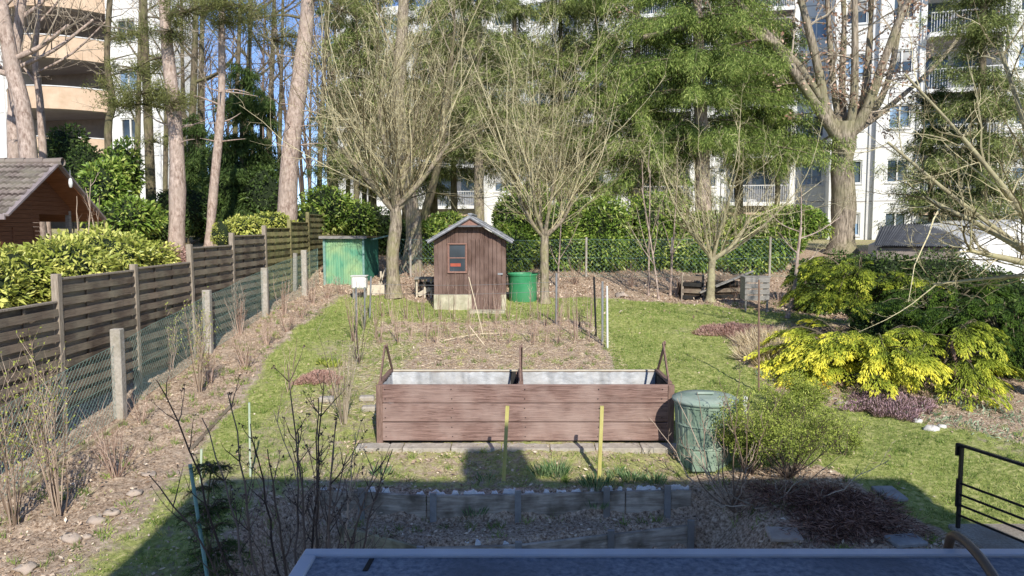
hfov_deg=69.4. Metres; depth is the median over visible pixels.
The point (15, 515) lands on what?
berry bush
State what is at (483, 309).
raspberry cane
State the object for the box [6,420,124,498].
edging board
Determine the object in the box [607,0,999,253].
oak tree
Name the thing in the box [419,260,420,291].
wooden post
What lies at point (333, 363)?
young plant
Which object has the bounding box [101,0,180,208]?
pine tree
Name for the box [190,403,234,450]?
edging board
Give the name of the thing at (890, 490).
stone slab
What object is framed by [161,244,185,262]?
heather mound
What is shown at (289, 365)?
currant bush
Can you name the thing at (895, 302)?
golden conifer
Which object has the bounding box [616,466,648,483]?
daffodil clump
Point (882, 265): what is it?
yew hedge
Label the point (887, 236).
garage
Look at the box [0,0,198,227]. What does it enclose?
apartment building
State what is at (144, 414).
berry bush
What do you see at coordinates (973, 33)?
spruce tree
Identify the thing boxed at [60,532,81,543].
stone
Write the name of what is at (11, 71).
bare tree
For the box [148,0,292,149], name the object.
bare tree
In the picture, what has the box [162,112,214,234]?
spruce tree
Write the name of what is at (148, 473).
stone
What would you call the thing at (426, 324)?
raspberry cane
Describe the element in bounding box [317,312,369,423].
currant bush
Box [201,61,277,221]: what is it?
spruce tree
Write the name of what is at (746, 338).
grass clump
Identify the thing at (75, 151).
holly shrub
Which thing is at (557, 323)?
raspberry cane
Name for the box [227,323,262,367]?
berry bush
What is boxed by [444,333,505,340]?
bamboo cane
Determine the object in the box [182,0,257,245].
pine tree
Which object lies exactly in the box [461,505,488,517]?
daffodil clump
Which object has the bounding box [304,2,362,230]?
spruce tree
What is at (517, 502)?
retaining boards
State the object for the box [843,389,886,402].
heather
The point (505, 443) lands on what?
garden stake
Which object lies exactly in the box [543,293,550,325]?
raspberry cane
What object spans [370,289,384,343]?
raspberry cane
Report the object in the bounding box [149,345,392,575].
bare shrub
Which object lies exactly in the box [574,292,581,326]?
raspberry cane
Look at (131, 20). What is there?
window
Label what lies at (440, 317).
raspberry cane
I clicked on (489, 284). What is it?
strung wire
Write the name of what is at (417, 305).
raspberry cane
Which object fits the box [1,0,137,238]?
bare tree
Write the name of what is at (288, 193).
pine tree
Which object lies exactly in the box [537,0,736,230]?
spruce tree
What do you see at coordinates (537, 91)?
window
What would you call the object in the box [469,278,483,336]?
bamboo cane
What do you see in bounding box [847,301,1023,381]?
yew hedge
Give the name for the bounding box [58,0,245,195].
bare tree
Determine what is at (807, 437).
shrub
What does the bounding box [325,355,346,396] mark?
currant bush
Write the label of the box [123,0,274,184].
bare tree
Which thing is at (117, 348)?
wire fence
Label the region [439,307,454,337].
raspberry cane
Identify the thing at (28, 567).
stone
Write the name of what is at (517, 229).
laurel hedge
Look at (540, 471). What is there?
daffodil clump
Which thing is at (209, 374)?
berry bush
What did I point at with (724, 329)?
heather
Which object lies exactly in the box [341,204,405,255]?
holly shrub
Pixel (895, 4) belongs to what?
window
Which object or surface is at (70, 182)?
hanging lamp
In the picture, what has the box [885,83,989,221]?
spruce tree
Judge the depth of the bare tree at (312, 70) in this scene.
36.24 m
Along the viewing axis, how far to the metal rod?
12.29 m
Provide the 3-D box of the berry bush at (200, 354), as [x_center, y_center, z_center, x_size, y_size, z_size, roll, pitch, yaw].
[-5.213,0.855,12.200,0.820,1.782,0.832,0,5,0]
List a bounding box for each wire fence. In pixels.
[0,249,318,498]
[399,237,795,277]
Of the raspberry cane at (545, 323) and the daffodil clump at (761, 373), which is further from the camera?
the raspberry cane at (545, 323)
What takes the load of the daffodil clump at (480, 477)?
on the ground at (714, 524)
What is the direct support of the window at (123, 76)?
in the apartment building at (61, 89)
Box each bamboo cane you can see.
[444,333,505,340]
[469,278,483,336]
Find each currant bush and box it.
[280,338,297,391]
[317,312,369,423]
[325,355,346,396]
[338,279,359,341]
[348,299,379,363]
[358,285,376,328]
[552,294,565,323]
[576,309,582,326]
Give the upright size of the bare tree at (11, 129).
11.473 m
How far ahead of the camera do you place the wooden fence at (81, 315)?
12.20 m
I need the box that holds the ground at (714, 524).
[0,228,1023,575]
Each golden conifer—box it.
[743,325,965,400]
[755,318,916,392]
[777,256,951,322]
[837,319,1023,411]
[847,266,1019,340]
[915,293,1023,372]
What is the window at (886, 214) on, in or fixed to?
in the apartment building at (867, 216)
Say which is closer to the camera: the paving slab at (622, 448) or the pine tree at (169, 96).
the paving slab at (622, 448)
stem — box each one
[949,344,957,392]
[964,335,971,381]
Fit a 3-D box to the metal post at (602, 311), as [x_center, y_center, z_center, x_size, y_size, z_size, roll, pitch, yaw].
[1.884,0.525,15.410,0.061,1.326,0.048,0,5,0]
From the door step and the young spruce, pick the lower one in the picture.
the young spruce
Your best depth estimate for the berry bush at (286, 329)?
16.40 m
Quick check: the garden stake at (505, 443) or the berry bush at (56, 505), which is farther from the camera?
the garden stake at (505, 443)
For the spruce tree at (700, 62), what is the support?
on the ground at (714, 524)
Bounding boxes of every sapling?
[545,162,583,286]
[614,123,663,298]
[622,124,673,295]
[646,125,695,295]
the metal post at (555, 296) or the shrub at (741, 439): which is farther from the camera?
the metal post at (555, 296)
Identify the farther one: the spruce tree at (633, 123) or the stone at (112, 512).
the spruce tree at (633, 123)
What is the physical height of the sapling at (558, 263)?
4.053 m
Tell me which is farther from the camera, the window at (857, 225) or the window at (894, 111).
the window at (857, 225)
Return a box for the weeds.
[0,301,1023,575]
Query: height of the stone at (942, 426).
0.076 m
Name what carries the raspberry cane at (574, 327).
on the ground at (714, 524)
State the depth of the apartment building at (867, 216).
39.06 m
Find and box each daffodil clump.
[368,464,394,476]
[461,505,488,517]
[474,471,495,482]
[524,461,553,476]
[539,456,573,479]
[576,471,615,490]
[585,498,608,509]
[605,465,629,478]
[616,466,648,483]
[635,469,667,485]
[755,369,774,376]
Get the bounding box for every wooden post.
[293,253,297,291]
[415,264,416,293]
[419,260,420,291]
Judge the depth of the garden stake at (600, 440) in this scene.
9.16 m
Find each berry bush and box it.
[0,342,43,525]
[1,330,89,515]
[16,327,70,453]
[73,396,155,477]
[128,390,153,422]
[162,302,183,368]
[171,286,219,392]
[196,344,220,381]
[224,281,247,334]
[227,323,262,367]
[251,309,279,344]
[272,274,292,315]
[276,300,298,331]
[287,290,311,317]
[304,275,317,303]
[314,274,337,298]
[333,276,346,293]
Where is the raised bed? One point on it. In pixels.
(472, 404)
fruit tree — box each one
[229,0,568,298]
[429,0,684,303]
[611,86,873,301]
[826,0,1023,331]
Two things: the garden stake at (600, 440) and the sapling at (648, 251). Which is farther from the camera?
the sapling at (648, 251)
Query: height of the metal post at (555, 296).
1.245 m
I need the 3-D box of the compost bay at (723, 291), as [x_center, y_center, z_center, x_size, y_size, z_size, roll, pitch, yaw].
[5.834,-0.072,20.500,0.862,0.698,0.815,0,5,0]
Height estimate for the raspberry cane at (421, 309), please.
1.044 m
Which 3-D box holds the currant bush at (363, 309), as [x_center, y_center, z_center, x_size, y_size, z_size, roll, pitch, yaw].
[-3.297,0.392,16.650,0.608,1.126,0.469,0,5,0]
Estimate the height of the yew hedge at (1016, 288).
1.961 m
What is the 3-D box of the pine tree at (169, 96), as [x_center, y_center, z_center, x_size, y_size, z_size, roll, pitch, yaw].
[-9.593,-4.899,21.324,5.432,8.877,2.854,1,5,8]
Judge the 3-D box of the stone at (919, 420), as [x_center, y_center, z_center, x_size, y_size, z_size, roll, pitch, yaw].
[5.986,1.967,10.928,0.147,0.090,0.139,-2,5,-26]
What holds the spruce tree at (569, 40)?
on the ground at (714, 524)
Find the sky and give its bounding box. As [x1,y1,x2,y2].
[198,0,427,209]
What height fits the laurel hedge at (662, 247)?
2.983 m
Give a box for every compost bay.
[678,274,703,299]
[706,273,740,298]
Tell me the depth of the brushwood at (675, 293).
20.66 m
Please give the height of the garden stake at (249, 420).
0.975 m
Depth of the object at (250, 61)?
32.24 m
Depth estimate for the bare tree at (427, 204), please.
24.66 m
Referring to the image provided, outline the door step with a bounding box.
[469,309,504,313]
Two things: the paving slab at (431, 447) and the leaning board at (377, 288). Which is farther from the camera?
the leaning board at (377, 288)
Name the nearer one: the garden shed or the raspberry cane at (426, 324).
the raspberry cane at (426, 324)
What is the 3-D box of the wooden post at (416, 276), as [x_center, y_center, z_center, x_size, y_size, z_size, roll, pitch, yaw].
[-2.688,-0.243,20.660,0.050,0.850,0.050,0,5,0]
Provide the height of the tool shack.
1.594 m
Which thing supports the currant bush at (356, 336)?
on the ground at (714, 524)
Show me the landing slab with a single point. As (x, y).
(979, 536)
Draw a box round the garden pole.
[188,464,208,575]
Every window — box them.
[116,19,134,40]
[119,70,136,90]
[121,118,134,139]
[447,243,466,272]
[494,11,510,25]
[494,174,510,191]
[530,91,546,102]
[710,166,716,186]
[801,164,822,184]
[802,115,823,136]
[805,16,826,37]
[806,66,825,81]
[846,54,864,77]
[847,0,867,24]
[853,160,861,183]
[855,213,859,235]
[884,212,905,225]
[886,159,908,182]
[888,104,910,128]
[891,49,913,73]
[893,0,914,18]
[1011,158,1023,180]
[1017,43,1023,67]
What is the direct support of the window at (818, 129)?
in the apartment building at (758, 188)
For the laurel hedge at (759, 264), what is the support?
on the ground at (714, 524)
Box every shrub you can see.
[38,122,103,232]
[74,135,168,241]
[144,182,243,245]
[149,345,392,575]
[195,142,279,218]
[210,220,235,245]
[240,387,414,575]
[297,183,380,235]
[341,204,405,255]
[421,209,467,263]
[648,358,784,512]
[694,442,893,508]
[710,381,795,474]
[717,377,860,478]
[755,367,838,417]
[811,412,871,454]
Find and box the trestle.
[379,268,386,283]
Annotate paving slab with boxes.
[355,443,403,451]
[403,443,450,453]
[451,443,500,452]
[502,443,549,451]
[550,443,594,451]
[594,443,640,453]
[640,443,676,453]
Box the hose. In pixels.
[943,531,998,575]
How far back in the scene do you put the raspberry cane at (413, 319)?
15.95 m
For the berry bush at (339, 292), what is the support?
on the ground at (714, 524)
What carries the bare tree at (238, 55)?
on the ground at (714, 524)
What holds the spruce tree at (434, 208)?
on the ground at (714, 524)
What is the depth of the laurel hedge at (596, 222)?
23.61 m
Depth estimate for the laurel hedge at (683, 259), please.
23.47 m
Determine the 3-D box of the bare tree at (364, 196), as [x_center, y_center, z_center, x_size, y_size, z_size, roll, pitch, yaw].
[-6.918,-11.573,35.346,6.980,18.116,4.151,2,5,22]
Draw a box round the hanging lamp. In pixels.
[68,172,72,187]
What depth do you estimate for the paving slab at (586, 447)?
9.91 m
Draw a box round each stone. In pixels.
[13,561,39,575]
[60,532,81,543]
[82,533,92,538]
[85,513,105,524]
[102,508,119,515]
[125,488,142,496]
[140,471,156,476]
[319,396,334,402]
[359,395,374,401]
[361,405,375,411]
[615,291,627,297]
[834,399,847,404]
[912,418,922,422]
[923,425,939,431]
[938,424,946,428]
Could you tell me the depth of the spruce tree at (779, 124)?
27.27 m
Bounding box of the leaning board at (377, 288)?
[367,285,384,294]
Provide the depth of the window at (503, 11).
50.38 m
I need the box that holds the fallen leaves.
[0,259,1023,575]
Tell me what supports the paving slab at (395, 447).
on the ground at (714, 524)
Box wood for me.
[198,0,338,203]
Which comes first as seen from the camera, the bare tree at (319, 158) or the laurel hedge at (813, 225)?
the laurel hedge at (813, 225)
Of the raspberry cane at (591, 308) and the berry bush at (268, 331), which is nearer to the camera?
the berry bush at (268, 331)
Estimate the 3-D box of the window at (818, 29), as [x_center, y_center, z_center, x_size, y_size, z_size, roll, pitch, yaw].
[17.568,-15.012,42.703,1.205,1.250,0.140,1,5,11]
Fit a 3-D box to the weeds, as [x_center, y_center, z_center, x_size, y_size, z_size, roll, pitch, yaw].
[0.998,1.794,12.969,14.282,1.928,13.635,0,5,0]
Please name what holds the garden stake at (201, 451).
on the ground at (714, 524)
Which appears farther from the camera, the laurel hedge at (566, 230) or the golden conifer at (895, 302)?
the laurel hedge at (566, 230)
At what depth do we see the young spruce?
6.77 m
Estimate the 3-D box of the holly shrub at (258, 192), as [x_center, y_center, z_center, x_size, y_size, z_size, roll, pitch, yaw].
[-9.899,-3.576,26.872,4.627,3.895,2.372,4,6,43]
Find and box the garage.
[868,217,1023,282]
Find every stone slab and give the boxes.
[765,526,803,542]
[871,486,907,501]
[884,533,927,548]
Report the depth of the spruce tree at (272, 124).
28.44 m
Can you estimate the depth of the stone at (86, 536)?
7.64 m
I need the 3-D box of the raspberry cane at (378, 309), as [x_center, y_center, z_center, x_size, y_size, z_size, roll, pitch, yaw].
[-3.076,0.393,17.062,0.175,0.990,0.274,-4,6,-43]
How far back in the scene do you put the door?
18.65 m
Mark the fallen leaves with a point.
(838, 315)
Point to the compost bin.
(709, 400)
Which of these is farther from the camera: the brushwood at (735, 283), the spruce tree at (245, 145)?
the spruce tree at (245, 145)
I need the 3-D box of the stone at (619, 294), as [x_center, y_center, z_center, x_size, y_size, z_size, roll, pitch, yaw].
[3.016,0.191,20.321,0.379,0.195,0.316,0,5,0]
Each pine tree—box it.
[80,0,155,155]
[91,0,277,250]
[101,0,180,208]
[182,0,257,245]
[237,0,374,221]
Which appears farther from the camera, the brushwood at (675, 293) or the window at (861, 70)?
the window at (861, 70)
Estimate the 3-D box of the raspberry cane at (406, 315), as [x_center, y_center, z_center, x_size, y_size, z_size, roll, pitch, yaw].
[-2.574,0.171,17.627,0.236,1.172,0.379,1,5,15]
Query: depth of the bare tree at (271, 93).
37.18 m
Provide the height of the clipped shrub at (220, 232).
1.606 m
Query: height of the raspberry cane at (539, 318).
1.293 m
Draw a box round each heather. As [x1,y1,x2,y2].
[292,368,342,384]
[691,320,776,340]
[839,395,926,421]
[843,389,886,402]
[881,390,939,413]
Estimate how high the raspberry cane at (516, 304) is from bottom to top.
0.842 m
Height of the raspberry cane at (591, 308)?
1.283 m
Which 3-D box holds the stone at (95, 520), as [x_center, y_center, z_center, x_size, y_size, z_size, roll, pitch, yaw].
[-4.465,2.493,7.948,0.205,0.115,0.186,4,6,41]
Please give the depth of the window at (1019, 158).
37.50 m
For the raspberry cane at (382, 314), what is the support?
on the ground at (714, 524)
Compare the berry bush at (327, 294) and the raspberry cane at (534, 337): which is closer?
the raspberry cane at (534, 337)
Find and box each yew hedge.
[783,248,872,315]
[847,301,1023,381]
[859,246,980,308]
[948,263,1023,348]
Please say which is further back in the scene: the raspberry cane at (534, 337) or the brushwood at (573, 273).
the brushwood at (573, 273)
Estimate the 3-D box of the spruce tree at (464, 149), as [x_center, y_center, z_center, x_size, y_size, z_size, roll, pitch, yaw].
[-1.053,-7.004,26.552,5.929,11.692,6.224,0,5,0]
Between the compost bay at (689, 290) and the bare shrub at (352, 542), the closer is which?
the bare shrub at (352, 542)
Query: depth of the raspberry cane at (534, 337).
15.42 m
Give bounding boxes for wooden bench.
[414,277,433,297]
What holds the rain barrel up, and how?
on the ground at (714, 524)
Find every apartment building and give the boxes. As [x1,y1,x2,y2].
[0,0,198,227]
[336,0,575,231]
[576,0,830,237]
[823,0,1023,239]
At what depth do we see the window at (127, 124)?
42.30 m
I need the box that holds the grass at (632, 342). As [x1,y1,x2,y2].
[8,292,1023,575]
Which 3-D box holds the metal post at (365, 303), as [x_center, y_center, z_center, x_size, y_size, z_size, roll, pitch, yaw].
[-3.387,0.463,17.004,0.055,0.968,0.040,0,5,0]
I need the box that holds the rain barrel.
[507,272,538,302]
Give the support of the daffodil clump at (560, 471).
on the ground at (714, 524)
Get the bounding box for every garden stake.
[199,449,202,482]
[248,402,250,476]
[502,406,508,480]
[597,406,603,477]
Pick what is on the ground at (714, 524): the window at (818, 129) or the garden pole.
the garden pole
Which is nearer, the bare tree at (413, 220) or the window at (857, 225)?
the bare tree at (413, 220)
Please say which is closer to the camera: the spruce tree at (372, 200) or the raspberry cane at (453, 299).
the raspberry cane at (453, 299)
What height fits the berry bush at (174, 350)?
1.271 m
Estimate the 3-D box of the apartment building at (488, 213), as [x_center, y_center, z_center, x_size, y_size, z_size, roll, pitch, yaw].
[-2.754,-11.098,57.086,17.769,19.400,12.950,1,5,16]
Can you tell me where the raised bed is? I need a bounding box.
[376,341,674,442]
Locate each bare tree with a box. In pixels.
[0,0,104,239]
[0,0,152,157]
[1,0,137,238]
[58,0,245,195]
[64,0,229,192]
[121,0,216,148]
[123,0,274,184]
[132,0,353,134]
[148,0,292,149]
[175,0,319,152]
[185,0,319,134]
[198,0,323,152]
[229,0,330,170]
[255,0,365,186]
[263,2,363,188]
[279,0,417,231]
[312,0,397,205]
[375,0,432,272]
[407,0,500,262]
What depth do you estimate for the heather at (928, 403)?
11.63 m
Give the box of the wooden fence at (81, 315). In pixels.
[0,212,324,459]
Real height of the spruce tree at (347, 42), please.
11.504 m
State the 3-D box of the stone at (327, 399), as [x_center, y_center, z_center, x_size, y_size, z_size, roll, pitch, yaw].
[-2.969,1.782,11.837,0.240,0.090,0.160,0,5,-6]
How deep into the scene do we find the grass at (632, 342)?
11.24 m
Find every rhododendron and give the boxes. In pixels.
[0,228,126,308]
[36,221,181,271]
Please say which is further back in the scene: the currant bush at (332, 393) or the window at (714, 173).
the window at (714, 173)
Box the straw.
[297,315,624,418]
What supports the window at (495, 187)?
in the apartment building at (488, 213)
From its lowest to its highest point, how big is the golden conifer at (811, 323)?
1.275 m
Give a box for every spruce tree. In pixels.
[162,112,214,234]
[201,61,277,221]
[236,89,283,183]
[302,0,426,209]
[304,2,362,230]
[310,0,407,198]
[365,0,448,224]
[404,0,521,215]
[407,0,466,217]
[407,0,563,227]
[451,0,580,192]
[498,0,627,203]
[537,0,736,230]
[542,0,656,203]
[556,0,865,210]
[680,0,790,218]
[714,16,856,211]
[871,0,1023,233]
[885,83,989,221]
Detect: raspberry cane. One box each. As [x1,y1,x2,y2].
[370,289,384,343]
[372,290,379,324]
[378,291,383,316]
[381,285,393,315]
[389,296,407,336]
[391,293,400,342]
[398,276,408,319]
[405,298,414,336]
[411,288,424,318]
[415,283,424,324]
[421,297,428,341]
[428,293,438,343]
[435,284,441,318]
[435,306,449,336]
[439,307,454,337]
[446,272,455,318]
[451,305,460,343]
[463,311,478,342]
[466,279,477,323]
[478,288,484,322]
[485,289,497,318]
[492,289,503,317]
[493,279,502,323]
[495,306,511,336]
[499,281,513,319]
[503,318,515,343]
[515,293,522,325]
[520,295,537,324]
[529,278,536,316]
[530,298,540,343]
[536,269,544,319]
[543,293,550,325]
[544,313,551,342]
[552,308,566,336]
[553,269,566,324]
[554,313,562,343]
[564,278,569,317]
[566,283,577,338]
[567,305,576,342]
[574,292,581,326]
[581,292,592,318]
[586,277,598,325]
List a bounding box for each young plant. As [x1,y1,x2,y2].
[315,357,330,364]
[323,358,342,367]
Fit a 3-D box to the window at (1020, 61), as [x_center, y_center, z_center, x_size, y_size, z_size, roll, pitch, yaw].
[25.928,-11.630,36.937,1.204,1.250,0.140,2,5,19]
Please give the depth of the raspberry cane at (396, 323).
15.92 m
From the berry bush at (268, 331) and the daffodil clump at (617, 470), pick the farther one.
the berry bush at (268, 331)
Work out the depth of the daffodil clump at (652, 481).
9.04 m
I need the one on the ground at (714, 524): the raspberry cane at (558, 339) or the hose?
the raspberry cane at (558, 339)
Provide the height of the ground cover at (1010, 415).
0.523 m
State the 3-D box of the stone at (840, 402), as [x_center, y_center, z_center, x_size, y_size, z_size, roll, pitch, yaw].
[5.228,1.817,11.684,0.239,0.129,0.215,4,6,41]
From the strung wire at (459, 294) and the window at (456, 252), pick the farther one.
the window at (456, 252)
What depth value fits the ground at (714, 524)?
9.77 m
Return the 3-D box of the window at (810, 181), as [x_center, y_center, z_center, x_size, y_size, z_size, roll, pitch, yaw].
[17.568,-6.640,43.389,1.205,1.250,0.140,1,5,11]
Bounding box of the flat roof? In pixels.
[289,549,1023,575]
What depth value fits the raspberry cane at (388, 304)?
17.95 m
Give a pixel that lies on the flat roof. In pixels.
(641, 562)
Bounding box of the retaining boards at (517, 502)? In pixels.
[318,484,690,522]
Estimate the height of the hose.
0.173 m
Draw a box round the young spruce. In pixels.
[171,459,257,575]
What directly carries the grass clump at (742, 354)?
on the ground at (714, 524)
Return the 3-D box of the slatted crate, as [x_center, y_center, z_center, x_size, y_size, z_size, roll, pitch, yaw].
[6.138,0.137,18.723,0.660,0.880,0.440,0,5,0]
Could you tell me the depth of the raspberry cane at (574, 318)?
15.79 m
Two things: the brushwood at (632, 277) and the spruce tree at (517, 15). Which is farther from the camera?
the spruce tree at (517, 15)
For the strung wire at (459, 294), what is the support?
attached to the metal post at (555, 296)
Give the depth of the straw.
14.88 m
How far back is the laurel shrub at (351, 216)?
25.10 m
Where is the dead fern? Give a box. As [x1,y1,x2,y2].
[734,474,937,548]
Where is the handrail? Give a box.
[955,442,1023,542]
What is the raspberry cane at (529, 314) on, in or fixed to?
on the ground at (714, 524)
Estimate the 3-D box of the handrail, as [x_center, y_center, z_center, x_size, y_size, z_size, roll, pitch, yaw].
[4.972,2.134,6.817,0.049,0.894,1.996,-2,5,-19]
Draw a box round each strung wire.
[371,291,550,294]
[372,282,548,284]
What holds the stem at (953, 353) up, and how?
on the ground at (714, 524)
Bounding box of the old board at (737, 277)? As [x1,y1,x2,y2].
[715,270,753,286]
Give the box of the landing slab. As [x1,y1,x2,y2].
[948,524,1023,548]
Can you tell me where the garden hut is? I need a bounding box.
[0,158,106,252]
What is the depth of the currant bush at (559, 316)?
17.06 m
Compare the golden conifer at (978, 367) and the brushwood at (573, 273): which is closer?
the golden conifer at (978, 367)
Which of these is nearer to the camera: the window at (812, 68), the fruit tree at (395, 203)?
the fruit tree at (395, 203)
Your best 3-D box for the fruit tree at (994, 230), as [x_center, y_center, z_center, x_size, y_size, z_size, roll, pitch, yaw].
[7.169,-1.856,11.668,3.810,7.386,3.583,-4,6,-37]
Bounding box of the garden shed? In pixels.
[426,213,513,309]
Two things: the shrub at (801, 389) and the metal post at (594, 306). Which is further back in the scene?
the metal post at (594, 306)
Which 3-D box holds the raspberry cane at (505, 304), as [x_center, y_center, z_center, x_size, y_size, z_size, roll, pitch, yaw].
[-0.153,0.287,17.763,0.335,0.933,0.474,-1,5,-10]
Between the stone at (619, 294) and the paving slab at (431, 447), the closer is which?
the paving slab at (431, 447)
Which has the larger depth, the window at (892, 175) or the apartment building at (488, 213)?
the apartment building at (488, 213)
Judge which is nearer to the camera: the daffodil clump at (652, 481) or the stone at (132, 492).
the stone at (132, 492)
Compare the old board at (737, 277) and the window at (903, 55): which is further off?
the window at (903, 55)
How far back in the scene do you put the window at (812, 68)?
42.87 m
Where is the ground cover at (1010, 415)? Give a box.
[886,394,1023,440]
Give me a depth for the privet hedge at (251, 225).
21.36 m
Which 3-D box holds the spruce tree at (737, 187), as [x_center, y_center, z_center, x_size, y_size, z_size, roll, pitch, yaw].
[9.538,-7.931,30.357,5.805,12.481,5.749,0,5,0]
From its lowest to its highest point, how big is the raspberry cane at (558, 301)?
1.334 m
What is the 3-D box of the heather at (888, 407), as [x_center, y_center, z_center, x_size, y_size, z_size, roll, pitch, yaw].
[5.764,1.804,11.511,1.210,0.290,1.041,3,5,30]
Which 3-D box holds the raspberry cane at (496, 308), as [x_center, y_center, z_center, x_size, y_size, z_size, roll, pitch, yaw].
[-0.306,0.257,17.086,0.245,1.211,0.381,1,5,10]
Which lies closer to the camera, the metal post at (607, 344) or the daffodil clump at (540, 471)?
the daffodil clump at (540, 471)
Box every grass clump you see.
[724,334,813,364]
[727,323,787,345]
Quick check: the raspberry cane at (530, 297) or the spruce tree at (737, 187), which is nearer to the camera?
the raspberry cane at (530, 297)
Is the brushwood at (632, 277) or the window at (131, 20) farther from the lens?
the window at (131, 20)
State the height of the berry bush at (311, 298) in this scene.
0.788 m
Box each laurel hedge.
[491,179,549,272]
[530,191,596,271]
[575,192,633,272]
[622,189,693,271]
[673,209,730,273]
[719,214,786,275]
[754,203,834,270]
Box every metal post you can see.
[355,287,356,334]
[364,287,365,326]
[369,276,371,318]
[555,273,556,324]
[593,277,596,336]
[601,281,603,342]
[606,286,608,347]
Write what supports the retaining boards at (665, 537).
on the ground at (714, 524)
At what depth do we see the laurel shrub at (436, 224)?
24.25 m
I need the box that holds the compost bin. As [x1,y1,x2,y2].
[672,390,738,471]
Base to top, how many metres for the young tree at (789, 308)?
3.900 m
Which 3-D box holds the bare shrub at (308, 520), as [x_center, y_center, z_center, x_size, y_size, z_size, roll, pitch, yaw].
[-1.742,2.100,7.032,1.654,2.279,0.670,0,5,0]
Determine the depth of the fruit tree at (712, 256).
19.44 m
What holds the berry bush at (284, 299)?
on the ground at (714, 524)
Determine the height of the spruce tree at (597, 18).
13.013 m
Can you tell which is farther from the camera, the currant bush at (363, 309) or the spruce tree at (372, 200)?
the spruce tree at (372, 200)
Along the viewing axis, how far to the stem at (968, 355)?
12.81 m
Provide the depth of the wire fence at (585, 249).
22.94 m
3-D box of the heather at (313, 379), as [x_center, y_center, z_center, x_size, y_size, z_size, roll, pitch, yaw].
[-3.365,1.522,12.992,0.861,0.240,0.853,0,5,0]
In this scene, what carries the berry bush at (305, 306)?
on the ground at (714, 524)
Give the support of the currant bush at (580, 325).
on the ground at (714, 524)
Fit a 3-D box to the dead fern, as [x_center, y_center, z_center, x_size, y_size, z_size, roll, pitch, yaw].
[3.515,2.445,8.173,1.994,0.507,1.589,0,5,0]
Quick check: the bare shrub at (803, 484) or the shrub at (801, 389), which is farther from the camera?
the shrub at (801, 389)
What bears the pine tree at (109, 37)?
on the ground at (714, 524)
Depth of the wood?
57.40 m
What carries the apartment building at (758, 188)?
on the ground at (714, 524)
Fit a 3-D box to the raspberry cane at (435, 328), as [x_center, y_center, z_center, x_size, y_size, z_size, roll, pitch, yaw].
[-1.675,0.628,15.410,0.293,1.059,0.188,5,7,45]
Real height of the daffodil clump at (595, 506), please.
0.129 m
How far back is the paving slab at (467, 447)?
9.91 m
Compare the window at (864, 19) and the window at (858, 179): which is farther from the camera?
the window at (858, 179)
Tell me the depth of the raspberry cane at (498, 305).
17.86 m
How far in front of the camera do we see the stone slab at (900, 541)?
7.49 m
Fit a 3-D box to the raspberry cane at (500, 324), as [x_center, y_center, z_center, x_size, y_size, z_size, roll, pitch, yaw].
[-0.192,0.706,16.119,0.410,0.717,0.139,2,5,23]
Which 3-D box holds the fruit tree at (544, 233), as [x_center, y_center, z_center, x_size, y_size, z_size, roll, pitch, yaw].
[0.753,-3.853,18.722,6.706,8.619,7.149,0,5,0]
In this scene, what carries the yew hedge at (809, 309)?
on the ground at (714, 524)
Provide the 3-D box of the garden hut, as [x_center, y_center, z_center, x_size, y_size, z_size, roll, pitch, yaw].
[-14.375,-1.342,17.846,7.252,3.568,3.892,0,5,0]
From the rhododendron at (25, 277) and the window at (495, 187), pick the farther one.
the window at (495, 187)
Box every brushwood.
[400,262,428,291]
[563,255,588,283]
[611,260,641,286]
[660,262,696,295]
[721,265,746,296]
[768,274,792,305]
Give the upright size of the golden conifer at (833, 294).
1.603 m
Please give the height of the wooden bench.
0.565 m
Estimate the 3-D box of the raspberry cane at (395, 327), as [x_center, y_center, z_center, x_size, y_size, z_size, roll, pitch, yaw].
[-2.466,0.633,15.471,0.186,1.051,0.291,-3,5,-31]
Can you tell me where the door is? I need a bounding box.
[471,239,502,308]
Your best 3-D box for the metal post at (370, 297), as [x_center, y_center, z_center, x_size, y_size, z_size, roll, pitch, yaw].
[-3.405,0.250,17.780,0.087,1.064,0.044,0,5,0]
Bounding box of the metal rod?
[758,280,759,390]
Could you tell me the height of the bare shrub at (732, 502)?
1.857 m
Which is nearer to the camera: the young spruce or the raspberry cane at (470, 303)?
the young spruce
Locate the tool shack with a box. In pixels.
[319,235,387,284]
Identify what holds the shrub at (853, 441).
on the ground at (714, 524)
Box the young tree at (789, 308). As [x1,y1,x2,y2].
[753,159,853,318]
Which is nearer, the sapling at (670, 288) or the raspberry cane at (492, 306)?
the raspberry cane at (492, 306)
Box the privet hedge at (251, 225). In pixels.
[225,210,297,234]
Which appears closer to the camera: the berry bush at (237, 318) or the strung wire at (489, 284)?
the berry bush at (237, 318)
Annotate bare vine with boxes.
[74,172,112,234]
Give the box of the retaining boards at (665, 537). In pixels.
[339,519,695,548]
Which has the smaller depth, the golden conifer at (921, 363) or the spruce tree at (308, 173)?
the golden conifer at (921, 363)
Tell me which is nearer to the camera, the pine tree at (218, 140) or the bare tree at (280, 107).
the pine tree at (218, 140)
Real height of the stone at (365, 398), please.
0.090 m
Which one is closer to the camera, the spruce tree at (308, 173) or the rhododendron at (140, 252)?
the rhododendron at (140, 252)
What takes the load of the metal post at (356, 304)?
on the ground at (714, 524)
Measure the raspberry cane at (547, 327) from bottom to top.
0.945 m
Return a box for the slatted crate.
[739,276,770,311]
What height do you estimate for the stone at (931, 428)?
0.136 m

